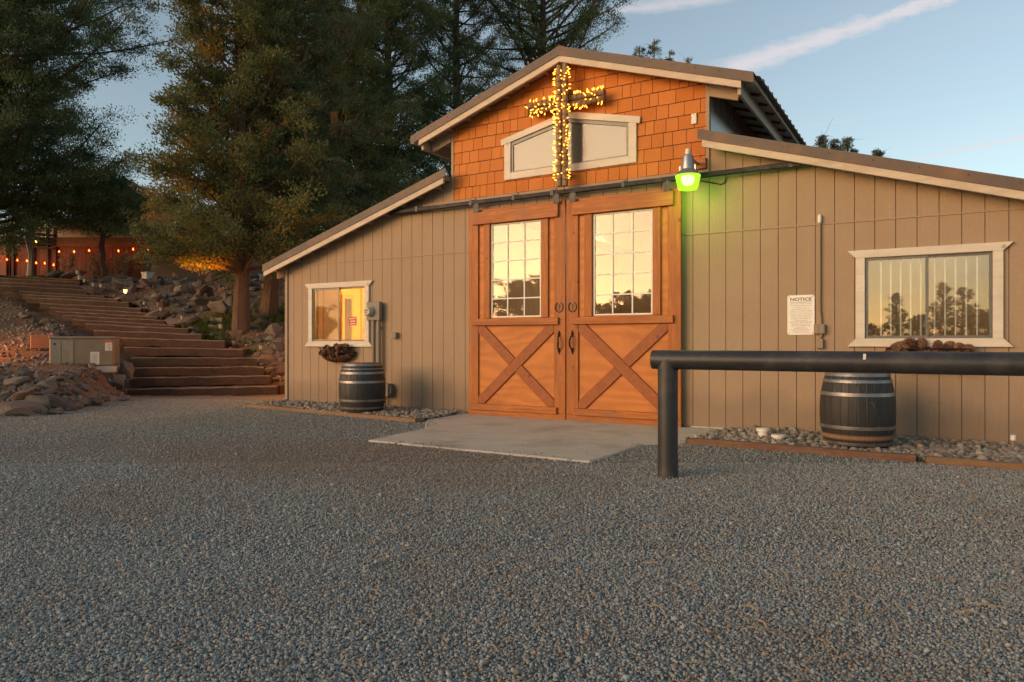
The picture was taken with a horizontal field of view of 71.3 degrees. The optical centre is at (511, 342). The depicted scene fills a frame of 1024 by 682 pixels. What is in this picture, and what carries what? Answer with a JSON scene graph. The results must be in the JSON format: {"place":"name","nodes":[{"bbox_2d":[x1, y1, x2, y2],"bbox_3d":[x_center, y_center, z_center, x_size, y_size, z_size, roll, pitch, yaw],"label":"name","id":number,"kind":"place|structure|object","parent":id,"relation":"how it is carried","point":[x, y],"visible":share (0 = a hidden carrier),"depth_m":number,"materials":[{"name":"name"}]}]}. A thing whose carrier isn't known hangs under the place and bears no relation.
{"place":"outdoors","nodes":[
{"label":"outdoors","id":0,"kind":"place"},
{"bbox_2d":[0,277,1023,681],"bbox_3d":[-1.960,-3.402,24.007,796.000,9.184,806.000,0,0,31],"label":"ground","id":1,"kind":"structure","parent":0,"point":[36,311],"depth_m":4.03,"materials":[{"name":"gravel"}]},
{"bbox_2d":[3,376,30,387],"bbox_3d":[-8.013,0.680,11.568,0.413,0.210,0.292,-12,15,-15],"label":"rock","id":2,"kind":"object","parent":1,"relation":"on","point":[17,381],"visible":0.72,"depth_m":11.50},
{"bbox_2d":[0,400,48,415],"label":"rock","id":3,"kind":"object","parent":1,"relation":"on","point":[19,408],"visible":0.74,"depth_m":10.14,"materials":[{"name":"stone"}]},
{"bbox_2d":[17,367,33,376],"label":"rock","id":4,"kind":"object","parent":1,"relation":"on","point":[24,371],"visible":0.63,"depth_m":12.12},
{"bbox_2d":[22,383,35,389],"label":"rock","id":5,"kind":"object","parent":1,"relation":"on","point":[27,386],"visible":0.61,"depth_m":11.31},
{"bbox_2d":[3,109,61,275],"bbox_3d":[-16.910,-5.016,25.314,3.311,6.249,2.987,0,0,-3],"label":"juniper tree","id":6,"kind":"object","parent":1,"relation":"on","point":[30,266],"visible":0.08,"depth_m":25.29,"materials":[{"name":"green plant"}]},
{"bbox_2d":[0,1,79,221],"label":"juniper tree","id":7,"kind":"object","parent":1,"relation":"on","point":[11,121],"visible":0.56,"depth_m":21.94,"materials":[{"name":"green plant"}]},
{"bbox_2d":[30,335,57,348],"bbox_3d":[-9.435,-0.011,14.410,0.420,0.285,0.300,0,0,-19],"label":"utility vault","id":8,"kind":"object","parent":1,"relation":"on","point":[38,341],"visible":0.76,"depth_m":14.25,"materials":[{"name":"paint"}]},
{"bbox_2d":[36,379,57,389],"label":"rock","id":9,"kind":"object","parent":1,"relation":"on","point":[49,384],"visible":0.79,"depth_m":11.55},
{"bbox_2d":[40,318,53,323],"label":"rock","id":10,"kind":"object","parent":1,"relation":"on","point":[46,321],"visible":0.74,"depth_m":19.02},
{"bbox_2d":[42,388,57,395],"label":"rock","id":11,"kind":"object","parent":1,"relation":"on","point":[51,391],"visible":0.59,"depth_m":11.32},
{"bbox_2d":[45,270,64,277],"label":"rock","id":12,"kind":"object","parent":1,"relation":"on","point":[55,274],"visible":0.81,"depth_m":24.52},
{"bbox_2d":[48,407,63,414],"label":"rock","id":13,"kind":"object","parent":1,"relation":"on","point":[59,411],"visible":0.68,"depth_m":10.36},
{"bbox_2d":[45,394,76,410],"bbox_3d":[-6.915,0.948,10.997,0.598,0.175,0.227,20,1,2],"label":"rock","id":14,"kind":"object","parent":1,"relation":"on","point":[55,401],"visible":0.77,"depth_m":10.93,"materials":[{"name":"stone"}]},
{"bbox_2d":[55,250,80,278],"bbox_3d":[-16.432,-2.870,26.392,1.047,1.108,0.512,0,0,31],"label":"shrub","id":15,"kind":"object","parent":1,"relation":"on","point":[70,266],"visible":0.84,"depth_m":26.43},
{"bbox_2d":[10,217,134,236],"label":"roof","id":16,"kind":"structure","parent":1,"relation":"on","point":[67,234],"depth_m":36.09,"materials":[{"name":"brown wood"}]},
{"bbox_2d":[59,270,86,277],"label":"rock","id":17,"kind":"object","parent":1,"relation":"on","point":[69,274],"visible":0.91,"depth_m":24.53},
{"bbox_2d":[0,228,160,278],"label":"building","id":18,"kind":"structure","parent":1,"relation":"on","point":[46,252],"depth_m":27.00,"materials":[{"name":"wood"}]},
{"bbox_2d":[78,397,88,405],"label":"rock","id":19,"kind":"object","parent":1,"relation":"on","point":[84,401],"visible":0.66,"depth_m":11.43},
{"bbox_2d":[78,382,88,391],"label":"rock","id":20,"kind":"object","parent":1,"relation":"on","point":[84,386],"visible":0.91,"depth_m":12.20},
{"bbox_2d":[48,336,119,371],"bbox_3d":[-8.226,0.228,13.778,1.096,0.685,0.678,0,0,-19],"label":"standby generator","id":21,"kind":"object","parent":1,"relation":"on","point":[102,353],"visible":0.85,"depth_m":13.51,"materials":[{"name":"metal"}]},
{"bbox_2d":[86,246,100,277],"bbox_3d":[-15.440,-2.946,26.395,0.884,1.259,0.415,0,0,12],"label":"shrub","id":22,"kind":"object","parent":1,"relation":"on","point":[94,273],"visible":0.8,"depth_m":26.41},
{"bbox_2d":[81,285,107,295],"bbox_3d":[-13.127,-1.585,22.331,0.589,0.333,0.764,5,-4,31],"label":"rock","id":23,"kind":"object","parent":1,"relation":"on","point":[89,290],"visible":0.77,"depth_m":22.16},
{"bbox_2d":[91,396,102,404],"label":"rock","id":24,"kind":"object","parent":1,"relation":"on","point":[97,401],"visible":0.95,"depth_m":11.67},
{"bbox_2d":[32,163,165,277],"bbox_3d":[-14.531,-4.127,25.154,5.264,4.487,4.035,0,0,31],"label":"juniper tree","id":25,"kind":"object","parent":1,"relation":"on","point":[104,220],"visible":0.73,"depth_m":24.43,"materials":[{"name":"green plant"}]},
{"bbox_2d":[0,0,206,261],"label":"juniper tree","id":26,"kind":"object","parent":1,"relation":"on","point":[67,42],"visible":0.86,"depth_m":22.86,"materials":[{"name":"green plant"}]},
{"bbox_2d":[105,246,129,277],"bbox_3d":[-14.525,-2.953,26.390,1.115,1.272,0.531,0,0,31],"label":"shrub","id":27,"kind":"object","parent":1,"relation":"on","point":[117,269],"visible":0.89,"depth_m":26.41,"materials":[{"name":"plant"}]},
{"bbox_2d":[109,375,125,389],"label":"rock","id":28,"kind":"object","parent":1,"relation":"on","point":[117,381],"visible":0.92,"depth_m":13.54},
{"bbox_2d":[111,277,128,283],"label":"rock","id":29,"kind":"object","parent":1,"relation":"on","point":[117,280],"visible":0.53,"depth_m":23.70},
{"bbox_2d":[115,294,138,301],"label":"rock","id":30,"kind":"object","parent":1,"relation":"on","point":[129,298],"visible":0.48,"depth_m":21.72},
{"bbox_2d":[119,285,136,292],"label":"rock","id":31,"kind":"object","parent":1,"relation":"on","point":[132,289],"visible":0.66,"depth_m":22.56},
{"bbox_2d":[0,275,279,395],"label":"timber staircase","id":32,"kind":"structure","parent":1,"relation":"on","point":[74,302],"depth_m":16.71,"materials":[{"name":"wood"}]},
{"bbox_2d":[0,276,284,402],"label":"rubble","id":33,"kind":"object","parent":1,"relation":"on","point":[43,362],"visible":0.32,"depth_m":14.76,"materials":[{"name":"stone"}]},
{"bbox_2d":[119,361,134,379],"bbox_3d":[-7.530,0.537,13.996,0.320,0.310,0.234,20,21,29],"label":"rock","id":34,"kind":"object","parent":33,"relation":"on","point":[126,368],"visible":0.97,"depth_m":13.93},
{"bbox_2d":[138,278,151,286],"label":"rock","id":35,"kind":"object","parent":1,"relation":"on","point":[142,281],"visible":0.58,"depth_m":23.02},
{"bbox_2d":[140,272,154,278],"bbox_3d":[-13.567,-2.465,26.600,0.380,0.300,0.340,0,0,31],"label":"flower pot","id":36,"kind":"object","parent":1,"relation":"on","point":[146,275],"visible":0.66,"depth_m":26.48,"materials":[{"name":"white plastic"}]},
{"bbox_2d":[136,278,163,288],"bbox_3d":[-11.824,-1.843,23.331,0.598,0.351,0.986,4,21,34],"label":"rock","id":37,"kind":"object","parent":1,"relation":"on","point":[155,283],"visible":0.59,"depth_m":23.24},
{"bbox_2d":[145,309,169,319],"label":"rock","id":38,"kind":"object","parent":1,"relation":"on","point":[164,313],"visible":0.54,"depth_m":19.66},
{"bbox_2d":[157,300,167,306],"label":"rock","id":39,"kind":"object","parent":1,"relation":"on","point":[162,303],"visible":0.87,"depth_m":20.65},
{"bbox_2d":[160,297,170,302],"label":"rock","id":40,"kind":"object","parent":1,"relation":"on","point":[164,299],"visible":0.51,"depth_m":21.20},
{"bbox_2d":[150,292,162,301],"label":"rock","id":41,"kind":"object","parent":40,"relation":"on","point":[156,297],"visible":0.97,"depth_m":21.05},
{"bbox_2d":[128,179,219,271],"bbox_3d":[-20.055,-5.325,40.560,7.958,5.950,8.840,0,0,-11],"label":"tree","id":42,"kind":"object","parent":1,"relation":"on","point":[148,268],"depth_m":36.91,"materials":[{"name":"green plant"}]},
{"bbox_2d":[164,316,200,327],"bbox_3d":[-8.626,-0.475,18.790,0.886,0.358,0.496,-11,18,-35],"label":"rock","id":43,"kind":"object","parent":1,"relation":"on","point":[191,320],"visible":0.62,"depth_m":18.63,"materials":[{"name":"stone"}]},
{"bbox_2d":[174,285,195,293],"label":"rock","id":44,"kind":"object","parent":1,"relation":"on","point":[182,289],"visible":0.59,"depth_m":22.35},
{"bbox_2d":[181,308,194,313],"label":"rock","id":45,"kind":"object","parent":1,"relation":"on","point":[186,310],"visible":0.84,"depth_m":20.39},
{"bbox_2d":[190,295,208,305],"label":"rock","id":46,"kind":"object","parent":1,"relation":"on","point":[198,300],"visible":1,"depth_m":19.96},
{"bbox_2d":[196,284,213,296],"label":"rock","id":47,"kind":"object","parent":1,"relation":"on","point":[203,289],"visible":0.88,"depth_m":20.41,"materials":[{"name":"brown stone"}]},
{"bbox_2d":[127,296,284,386],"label":"grass","id":48,"kind":"structure","parent":1,"relation":"on","point":[207,330],"depth_m":18.36,"materials":[{"name":"plant"}]},
{"bbox_2d":[205,273,217,281],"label":"rock","id":49,"kind":"object","parent":1,"relation":"on","point":[209,277],"visible":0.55,"depth_m":24.43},
{"bbox_2d":[144,233,286,279],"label":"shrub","id":50,"kind":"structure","parent":1,"relation":"on","point":[163,269],"depth_m":31.00,"materials":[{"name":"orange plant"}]},
{"bbox_2d":[209,317,227,323],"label":"rock","id":51,"kind":"object","parent":1,"relation":"on","point":[218,320],"visible":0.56,"depth_m":18.96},
{"bbox_2d":[207,301,229,313],"bbox_3d":[-7.733,-0.919,18.977,0.581,0.350,0.429,0,0,10],"label":"rock","id":52,"kind":"object","parent":51,"relation":"on","point":[219,307],"visible":1,"depth_m":18.81,"materials":[{"name":"stone"}]},
{"bbox_2d":[198,299,260,323],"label":"grass","id":53,"kind":"structure","parent":1,"relation":"on","point":[224,315],"depth_m":19.27,"materials":[{"name":"plant"}]},
{"bbox_2d":[225,296,233,306],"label":"rock","id":54,"kind":"object","parent":1,"relation":"on","point":[229,300],"visible":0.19,"depth_m":20.73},
{"bbox_2d":[228,330,243,335],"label":"rock","id":55,"kind":"object","parent":1,"relation":"on","point":[236,333],"visible":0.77,"depth_m":17.62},
{"bbox_2d":[122,0,360,332],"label":"juniper tree","id":56,"kind":"object","parent":1,"relation":"on","point":[236,237],"visible":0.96,"depth_m":17.23,"materials":[{"name":"green plant"}]},
{"bbox_2d":[257,354,270,363],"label":"rock","id":57,"kind":"object","parent":1,"relation":"on","point":[263,358],"visible":1,"depth_m":15.36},
{"bbox_2d":[264,323,282,334],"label":"rock","id":58,"kind":"object","parent":1,"relation":"on","point":[273,328],"visible":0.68,"depth_m":17.84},
{"bbox_2d":[270,342,284,351],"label":"rock","id":59,"kind":"object","parent":1,"relation":"on","point":[278,346],"visible":0.98,"depth_m":16.70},
{"bbox_2d":[270,372,284,381],"bbox_3d":[-5.016,0.741,15.400,0.351,0.193,0.190,0,0,-35],"label":"railway tie","id":60,"kind":"object","parent":1,"relation":"on","point":[281,374],"visible":0.34,"depth_m":15.30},
{"bbox_2d":[278,385,284,394],"bbox_3d":[-4.682,0.966,14.600,0.190,0.188,0.270,0,0,41],"label":"railway tie","id":61,"kind":"object","parent":1,"relation":"on","point":[281,389],"visible":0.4,"depth_m":14.48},
{"bbox_2d":[190,0,376,315],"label":"juniper tree","id":62,"kind":"object","parent":1,"relation":"on","point":[317,32],"visible":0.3,"depth_m":19.66,"materials":[{"name":"green plant"}]},
{"bbox_2d":[207,0,368,236],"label":"juniper tree","id":63,"kind":"object","parent":1,"relation":"on","point":[305,74],"visible":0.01,"depth_m":25.80,"materials":[{"name":"green plant"}]},
{"bbox_2d":[246,403,420,422],"bbox_3d":[-2.751,1.032,10.464,3.755,0.081,0.104,0,0,36],"label":"border timber","id":64,"kind":"object","parent":1,"relation":"on","point":[371,416],"visible":0.78,"depth_m":10.27,"materials":[{"name":"wood"}]},
{"bbox_2d":[247,0,441,238],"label":"juniper tree","id":65,"kind":"object","parent":1,"relation":"on","point":[373,21],"visible":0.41,"depth_m":23.42,"materials":[{"name":"green plant"}]},
{"bbox_2d":[252,399,457,420],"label":"river stones","id":66,"kind":"object","parent":1,"relation":"on","point":[423,414],"visible":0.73,"depth_m":10.51,"materials":[{"name":"stone"}]},
{"bbox_2d":[338,362,385,412],"bbox_3d":[-2.178,0.672,10.389,0.677,0.755,0.677,0,0,31],"label":"wine barrel","id":67,"kind":"object","parent":66,"relation":"on","point":[362,387],"visible":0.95,"depth_m":10.12,"materials":[{"name":"brown wood"}]},
{"bbox_2d":[305,0,476,207],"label":"juniper tree","id":68,"kind":"object","parent":1,"relation":"on","point":[410,55],"visible":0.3,"depth_m":24.99,"materials":[{"name":"green plant"}]},
{"bbox_2d":[393,0,511,177],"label":"juniper tree","id":69,"kind":"object","parent":1,"relation":"on","point":[457,39],"visible":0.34,"depth_m":27.38,"materials":[{"name":"green plant"}]},
{"bbox_2d":[0,397,1023,681],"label":"gravel","id":70,"kind":"structure","parent":1,"relation":"on","point":[538,489],"depth_m":3.37,"materials":[{"name":"gravel"}]},
{"bbox_2d":[368,413,720,462],"bbox_3d":[0.188,1.091,8.189,3.818,0.117,2.910,0,0,31],"label":"concrete apron","id":71,"kind":"object","parent":1,"relation":"on","point":[493,434],"visible":0.66,"depth_m":7.84,"materials":[{"name":"concrete"}]},
{"bbox_2d":[462,0,638,88],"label":"pine tree","id":72,"kind":"object","parent":1,"relation":"on","point":[537,49],"visible":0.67,"depth_m":29.04,"materials":[{"name":"green plant"}]},
{"bbox_2d":[631,46,649,57],"bbox_3d":[7.090,-9.419,40.053,3.773,14.429,4.107,0,0,31],"label":"juniper tree","id":73,"kind":"object","parent":1,"relation":"on","point":[639,51],"visible":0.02,"depth_m":39.98,"materials":[{"name":"green plant"}]},
{"bbox_2d":[261,45,1023,445],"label":"barn","id":74,"kind":"structure","parent":1,"relation":"on","point":[491,275],"depth_m":9.01,"materials":[{"name":"paint"}]},
{"bbox_2d":[320,347,356,361],"bbox_3d":[-2.880,0.199,11.592,0.792,0.254,0.197,0,0,31],"label":"wall basket","id":75,"kind":"object","parent":74,"relation":"attached to","point":[340,358],"depth_m":11.51,"materials":[{"name":"wicker"}]},
{"bbox_2d":[305,280,373,346],"bbox_3d":[-2.841,-0.457,11.714,1.515,1.054,0.074,0,0,31],"label":"window","id":76,"kind":"structure","parent":74,"relation":"in","point":[328,295],"depth_m":11.84,"materials":[{"name":"white paint"}]},
{"bbox_2d":[364,302,381,361],"bbox_3d":[-2.186,0.198,11.182,0.272,1.665,0.168,0,0,31],"label":"electric meter","id":77,"kind":"object","parent":74,"relation":"attached to","point":[373,312],"visible":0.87,"depth_m":11.16,"materials":[{"name":"grey paint"}]},
{"bbox_2d":[384,383,392,405],"bbox_3d":[-1.949,0.835,11.114,0.200,0.390,0.119,0,0,31],"label":"disconnect box","id":78,"kind":"object","parent":74,"relation":"attached to","point":[389,389],"visible":0.51,"depth_m":11.05,"materials":[{"name":"grey paint"}]},
{"bbox_2d":[469,193,565,419],"bbox_3d":[0.038,-0.465,9.857,1.552,3.030,0.140,0,0,31],"label":"barn door","id":79,"kind":"structure","parent":74,"relation":"in","point":[517,364],"depth_m":9.83,"materials":[{"name":"brown wood"}]},
{"bbox_2d":[527,63,605,186],"bbox_3d":[0.703,-2.842,9.429,1.123,1.596,0.268,0,0,31],"label":"cross","id":80,"kind":"object","parent":74,"relation":"attached to","point":[560,182],"visible":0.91,"depth_m":9.33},
{"bbox_2d":[526,67,603,212],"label":"string lights","id":81,"kind":"object","parent":80,"relation":"attached to","point":[575,92],"visible":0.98,"depth_m":9.31,"materials":[{"name":"yellow plastic"}]},
{"bbox_2d":[500,111,640,180],"bbox_3d":[0.738,-2.682,9.551,2.075,0.804,0.046,0,0,31],"label":"window","id":82,"kind":"structure","parent":74,"relation":"in","point":[630,122],"depth_m":9.44,"materials":[{"name":"white paint"}]},
{"bbox_2d":[566,180,681,426],"bbox_3d":[1.380,-0.465,9.054,1.552,3.030,0.140,0,0,31],"label":"barn door","id":83,"kind":"structure","parent":74,"relation":"in","point":[610,377],"depth_m":9.07,"materials":[{"name":"brown wood"}]},
{"bbox_2d":[691,113,696,124],"bbox_3d":[2.209,-2.715,8.671,0.068,0.130,0.015,0,0,31],"label":"cover plate","id":84,"kind":"object","parent":74,"relation":"attached to","point":[693,118],"visible":1,"depth_m":8.66,"materials":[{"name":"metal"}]},
{"bbox_2d":[675,149,726,190],"bbox_3d":[2.206,-2.029,8.449,0.628,0.478,0.295,0,0,-29],"label":"yard light","id":85,"kind":"object","parent":74,"relation":"attached to","point":[687,175],"visible":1,"depth_m":8.30,"materials":[{"name":"glass"}]},
{"bbox_2d":[787,295,814,334],"bbox_3d":[3.262,-0.310,8.064,0.288,0.448,0.007,0,0,31],"label":"notice sign","id":86,"kind":"object","parent":74,"relation":"attached to","point":[800,314],"visible":1,"depth_m":8.06,"materials":[{"name":"white metal"}]},
{"bbox_2d":[814,214,825,348],"bbox_3d":[3.419,-0.678,7.936,0.115,1.493,0.066,0,0,31],"label":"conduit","id":87,"kind":"object","parent":74,"relation":"attached to","point":[820,328],"visible":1,"depth_m":7.93,"materials":[{"name":"metal"}]},
{"bbox_2d":[886,348,970,351],"bbox_3d":[4.263,0.161,7.327,0.756,0.208,0.208,0,0,31],"label":"wall basket","id":88,"kind":"object","parent":74,"relation":"attached to","point":[939,349],"depth_m":7.19,"materials":[{"name":"wicker"}]},
{"bbox_2d":[890,343,901,350],"bbox_3d":[3.988,0.066,7.419,0.127,0.128,0.138,-29,-18,7],"label":"pine cone","id":89,"kind":"object","parent":88,"relation":"in","point":[896,346],"visible":0.78,"depth_m":7.38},
{"bbox_2d":[903,337,916,349],"bbox_3d":[4.120,0.007,7.400,0.130,0.134,0.129,0,0,36],"label":"pine cone","id":90,"kind":"object","parent":88,"relation":"in","point":[911,342],"visible":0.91,"depth_m":7.38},
{"bbox_2d":[916,337,927,347],"bbox_3d":[4.234,0.008,7.380,0.117,0.127,0.117,-2,-37,20],"label":"pine cone","id":91,"kind":"object","parent":88,"relation":"in","point":[921,342],"visible":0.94,"depth_m":7.35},
{"bbox_2d":[932,340,943,347],"bbox_3d":[4.308,0.023,7.224,0.098,0.102,0.098,0,0,42],"label":"pine cone","id":92,"kind":"object","parent":88,"relation":"in","point":[938,343],"visible":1,"depth_m":7.21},
{"bbox_2d":[963,344,974,351],"bbox_3d":[4.537,0.059,7.096,0.113,0.104,0.104,-7,7,28],"label":"pine cone","id":93,"kind":"object","parent":88,"relation":"in","point":[969,347],"visible":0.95,"depth_m":7.07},
{"bbox_3d":[4.457,0.104,7.174,0.108,0.109,0.117,3,-36,-47],"label":"pine cone","id":94,"kind":"object","parent":88,"relation":"in","visible":0},
{"bbox_2d":[954,342,964,350],"bbox_3d":[4.473,0.046,7.137,0.101,0.100,0.099,0,0,21],"label":"pine cone","id":95,"kind":"object","parent":94,"relation":"on","point":[959,345],"visible":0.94,"depth_m":7.12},
{"bbox_2d":[847,241,1013,346],"bbox_3d":[4.323,-0.475,7.449,1.489,1.042,0.104,0,0,31],"label":"window","id":96,"kind":"structure","parent":74,"relation":"in","point":[862,257],"depth_m":7.40,"materials":[{"name":"white paint"}]},
{"bbox_2d":[646,39,663,59],"bbox_3d":[7.968,-9.800,39.962,2.936,14.986,2.996,0,0,-12],"label":"juniper tree","id":97,"kind":"object","parent":1,"relation":"on","point":[654,44],"visible":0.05,"depth_m":39.91,"materials":[{"name":"green plant"}]},
{"bbox_2d":[321,436,1023,681],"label":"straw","id":98,"kind":"object","parent":1,"relation":"on","point":[966,610],"visible":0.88,"depth_m":3.42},
{"bbox_2d":[686,437,916,462],"bbox_3d":[2.683,1.024,6.837,2.074,0.098,0.103,0,0,34],"label":"border timber","id":99,"kind":"object","parent":1,"relation":"on","point":[899,457],"visible":0.81,"depth_m":6.72,"materials":[{"name":"wood"}]},
{"bbox_2d":[813,124,834,148],"bbox_3d":[15.803,-6.594,35.996,2.535,8.924,2.366,0,0,-16],"label":"juniper tree","id":100,"kind":"object","parent":1,"relation":"on","point":[821,142],"visible":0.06,"depth_m":35.95,"materials":[{"name":"green plant"}]},
{"bbox_2d":[824,138,842,149],"bbox_3d":[16.409,-6.390,36.336,2.269,8.437,2.195,0,0,-45],"label":"juniper tree","id":101,"kind":"object","parent":1,"relation":"on","point":[835,141],"visible":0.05,"depth_m":36.30,"materials":[{"name":"green plant"}]},
{"bbox_2d":[650,350,1023,478],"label":"hitching rail","id":102,"kind":"object","parent":1,"relation":"on","point":[667,364],"visible":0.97,"depth_m":5.04,"materials":[{"name":"metal"}]},
{"bbox_2d":[835,136,858,152],"bbox_3d":[16.866,-6.313,36.014,2.844,8.209,2.465,0,0,44],"label":"juniper tree","id":103,"kind":"object","parent":1,"relation":"on","point":[846,142],"visible":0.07,"depth_m":35.88,"materials":[{"name":"green plant"}]},
{"bbox_2d":[694,425,1023,462],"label":"river stones","id":104,"kind":"object","parent":1,"relation":"on","point":[922,447],"visible":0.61,"depth_m":6.96,"materials":[{"name":"stone"}]},
{"bbox_2d":[756,427,769,436],"bbox_3d":[2.704,0.985,7.681,0.144,0.130,0.144,0,0,31],"label":"drain cap","id":105,"kind":"object","parent":104,"relation":"on","point":[762,431],"visible":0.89,"depth_m":7.63,"materials":[{"name":"white plastic"}]},
{"bbox_2d":[771,434,785,440],"bbox_3d":[2.752,1.001,7.372,0.148,0.099,0.148,0,0,31],"label":"drain cap","id":106,"kind":"object","parent":104,"relation":"on","point":[779,436],"visible":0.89,"depth_m":7.32,"materials":[{"name":"white plastic"}]},
{"bbox_2d":[819,372,895,448],"bbox_3d":[3.394,0.667,7.023,0.678,0.765,0.678,0,0,31],"label":"wine barrel","id":107,"kind":"object","parent":104,"relation":"on","point":[857,410],"visible":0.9,"depth_m":6.75,"materials":[{"name":"brown wood"}]},
{"bbox_2d":[1010,435,1015,447],"bbox_3d":[4.712,0.959,6.713,0.044,0.182,0.044,0,0,31],"label":"standpipe","id":108,"kind":"object","parent":104,"relation":"on","point":[1013,438],"visible":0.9,"depth_m":6.70,"materials":[{"name":"grey paint"}]},
{"bbox_2d":[871,148,890,156],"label":"juniper tree","id":109,"kind":"object","parent":1,"relation":"on","point":[877,152],"visible":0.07,"depth_m":36.86,"materials":[{"name":"green plant"}]},
{"bbox_2d":[925,455,1023,470],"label":"border timber","id":110,"kind":"object","parent":1,"relation":"on","point":[976,463],"visible":0.77,"depth_m":5.98,"materials":[{"name":"wood"}]},
{"label":"rock","id":111,"kind":"object","parent":1,"relation":"on","visible":0},
{"bbox_2d":[11,390,33,399],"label":"rock","id":112,"kind":"object","parent":111,"relation":"on","point":[21,395],"visible":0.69,"depth_m":10.61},
{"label":"rock","id":113,"kind":"object","parent":1,"relation":"on","visible":0},
{"bbox_2d":[25,395,50,408],"bbox_3d":[-7.003,0.878,10.597,0.420,0.181,0.224,6,7,8],"label":"rock","id":114,"kind":"object","parent":113,"relation":"on","point":[41,399],"visible":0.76,"depth_m":10.53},
{"bbox_2d":[0,0,1023,244],"label":"sky","id":115,"kind":"structure","parent":0,"point":[935,82],"materials":[{"name":"blue"}]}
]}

